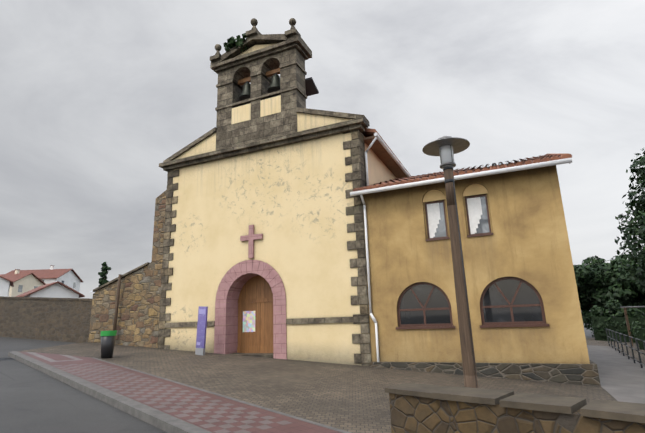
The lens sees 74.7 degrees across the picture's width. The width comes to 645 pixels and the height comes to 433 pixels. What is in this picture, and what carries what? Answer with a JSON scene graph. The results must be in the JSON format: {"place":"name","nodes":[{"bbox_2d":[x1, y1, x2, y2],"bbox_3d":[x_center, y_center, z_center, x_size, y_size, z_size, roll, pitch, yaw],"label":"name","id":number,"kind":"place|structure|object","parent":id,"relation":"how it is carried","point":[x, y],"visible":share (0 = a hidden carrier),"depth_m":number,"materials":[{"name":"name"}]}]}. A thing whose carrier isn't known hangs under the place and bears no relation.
{"place":"outdoors","nodes":[
{"label":"outdoors","id":0,"kind":"place"},
{"bbox_2d":[20,352,341,432],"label":"pavement","id":1,"kind":"structure","parent":0,"point":[210,412],"depth_m":7.98,"materials":[{"name":"tile"}]},
{"bbox_2d":[0,311,594,432],"bbox_3d":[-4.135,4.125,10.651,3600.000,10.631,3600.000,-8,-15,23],"label":"road","id":2,"kind":"structure","parent":0,"point":[32,400],"depth_m":7.85,"materials":[{"name":"grey asphalt"}]},
{"bbox_2d":[0,276,13,296],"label":"house","id":3,"kind":"structure","parent":2,"relation":"on","point":[5,284],"depth_m":58.92,"materials":[{"name":"white paint"}]},
{"bbox_2d":[0,358,15,360],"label":"road marking","id":4,"kind":"object","parent":2,"relation":"on","point":[7,359],"visible":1,"depth_m":13.74,"materials":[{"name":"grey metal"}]},
{"bbox_2d":[0,269,45,296],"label":"house","id":5,"kind":"structure","parent":2,"relation":"on","point":[24,282],"depth_m":78.97,"materials":[{"name":"white paint"}]},
{"bbox_2d":[6,265,82,291],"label":"house","id":6,"kind":"structure","parent":2,"relation":"on","point":[71,278],"depth_m":91.10,"materials":[{"name":"red tile"}]},
{"bbox_2d":[0,296,91,342],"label":"boundary wall","id":7,"kind":"structure","parent":2,"relation":"on","point":[55,319],"depth_m":20.92,"materials":[{"name":"brown stone"}]},
{"bbox_2d":[15,281,84,297],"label":"house","id":8,"kind":"structure","parent":2,"relation":"on","point":[57,289],"depth_m":44.68,"materials":[{"name":"white paint"}]},
{"bbox_2d":[98,262,110,286],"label":"conifer tree","id":9,"kind":"object","parent":2,"relation":"on","point":[103,274],"visible":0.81,"depth_m":96.86,"materials":[{"name":"green plant"}]},
{"bbox_2d":[113,274,121,344],"bbox_3d":[-8.958,4.172,18.338,0.228,3.300,0.150,-8,-15,23],"label":"wooden post","id":10,"kind":"object","parent":2,"relation":"on","point":[117,304],"visible":0.66,"depth_m":18.38,"materials":[{"name":"brown wood"}]},
{"bbox_2d":[88,190,166,347],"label":"buttress wall","id":11,"kind":"structure","parent":2,"relation":"on","point":[138,321],"depth_m":18.35,"materials":[{"name":"stone"}]},
{"bbox_2d":[8,351,350,432],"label":"kerb","id":12,"kind":"structure","parent":2,"relation":"on","point":[165,422],"depth_m":7.98,"materials":[{"name":"concrete"}]},
{"bbox_2d":[157,18,410,365],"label":"church","id":13,"kind":"structure","parent":2,"relation":"on","point":[264,254],"depth_m":16.49,"materials":[{"name":"yellow paint"}]},
{"bbox_2d":[22,338,644,432],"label":"paved plaza","id":14,"kind":"structure","parent":2,"relation":"on","point":[351,398],"depth_m":10.72,"materials":[{"name":"grey stone"}]},
{"bbox_2d":[101,330,116,357],"bbox_3d":[-7.093,4.218,13.954,0.490,0.860,0.490,-8,-15,23],"label":"litter bin","id":15,"kind":"object","parent":14,"relation":"on","point":[107,342],"visible":0.98,"depth_m":13.81,"materials":[{"name":"black plastic"}]},
{"bbox_2d":[195,306,207,354],"bbox_3d":[-4.444,4.215,15.540,0.502,1.789,0.100,-10,-16,31],"label":"info sign","id":16,"kind":"object","parent":14,"relation":"on","point":[201,330],"visible":0.9,"depth_m":15.50,"materials":[{"name":"purple"}]},
{"bbox_2d":[422,136,477,387],"bbox_3d":[2.874,1.094,8.909,1.040,5.974,1.040,-8,-15,23],"label":"street lamp","id":17,"kind":"object","parent":14,"relation":"on","point":[445,148],"visible":0.85,"depth_m":8.92,"materials":[{"name":"brown metal"}]},
{"bbox_2d":[620,306,644,345],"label":"play frame","id":18,"kind":"object","parent":14,"relation":"on","point":[627,321],"visible":0.7,"depth_m":25.93,"materials":[{"name":"brown wood"}]},
{"bbox_2d":[350,153,600,385],"bbox_3d":[6.075,2.156,16.956,6.690,8.871,9.831,-8,-15,23],"label":"annex","id":19,"kind":"object","parent":2,"relation":"on","point":[525,311],"visible":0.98,"depth_m":12.77,"materials":[{"name":"paint"}]},
{"bbox_2d":[384,383,644,432],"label":"wall","id":20,"kind":"structure","parent":2,"relation":"on","point":[419,408],"depth_m":4.45,"materials":[{"name":"stone"}]},
{"bbox_2d":[573,255,615,329],"bbox_3d":[23.696,7.199,37.398,6.311,7.336,7.259,-8,-15,23],"label":"tree","id":21,"kind":"object","parent":2,"relation":"on","point":[591,280],"visible":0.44,"depth_m":35.73,"materials":[{"name":"green plant"}]},
{"bbox_2d":[588,299,644,342],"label":"hedge","id":22,"kind":"object","parent":2,"relation":"on","point":[600,322],"visible":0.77,"depth_m":30.12,"materials":[{"name":"green plant"}]},
{"bbox_2d":[596,254,644,317],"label":"tree","id":23,"kind":"object","parent":2,"relation":"on","point":[624,290],"visible":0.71,"depth_m":33.75,"materials":[{"name":"green plant"}]},
{"bbox_2d":[606,328,644,367],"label":"ramp railing","id":24,"kind":"object","parent":2,"relation":"on","point":[632,348],"visible":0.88,"depth_m":17.87,"materials":[{"name":"grey metal"}]},
{"bbox_2d":[615,148,644,292],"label":"tree","id":25,"kind":"object","parent":2,"relation":"on","point":[635,231],"visible":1,"depth_m":23.40,"materials":[{"name":"green plant"}]},
{"bbox_2d":[629,317,644,349],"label":"hedge","id":26,"kind":"object","parent":2,"relation":"on","point":[640,332],"visible":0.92,"depth_m":23.33,"materials":[{"name":"green plant"}]},
{"bbox_2d":[0,0,644,310],"label":"sky","id":27,"kind":"structure","parent":0,"point":[95,95],"materials":[{"name":"grey"}]},
{"bbox_2d":[587,345,644,403],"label":"side path","id":28,"kind":"structure","parent":0,"point":[621,377],"depth_m":13.21,"materials":[{"name":"concrete"}]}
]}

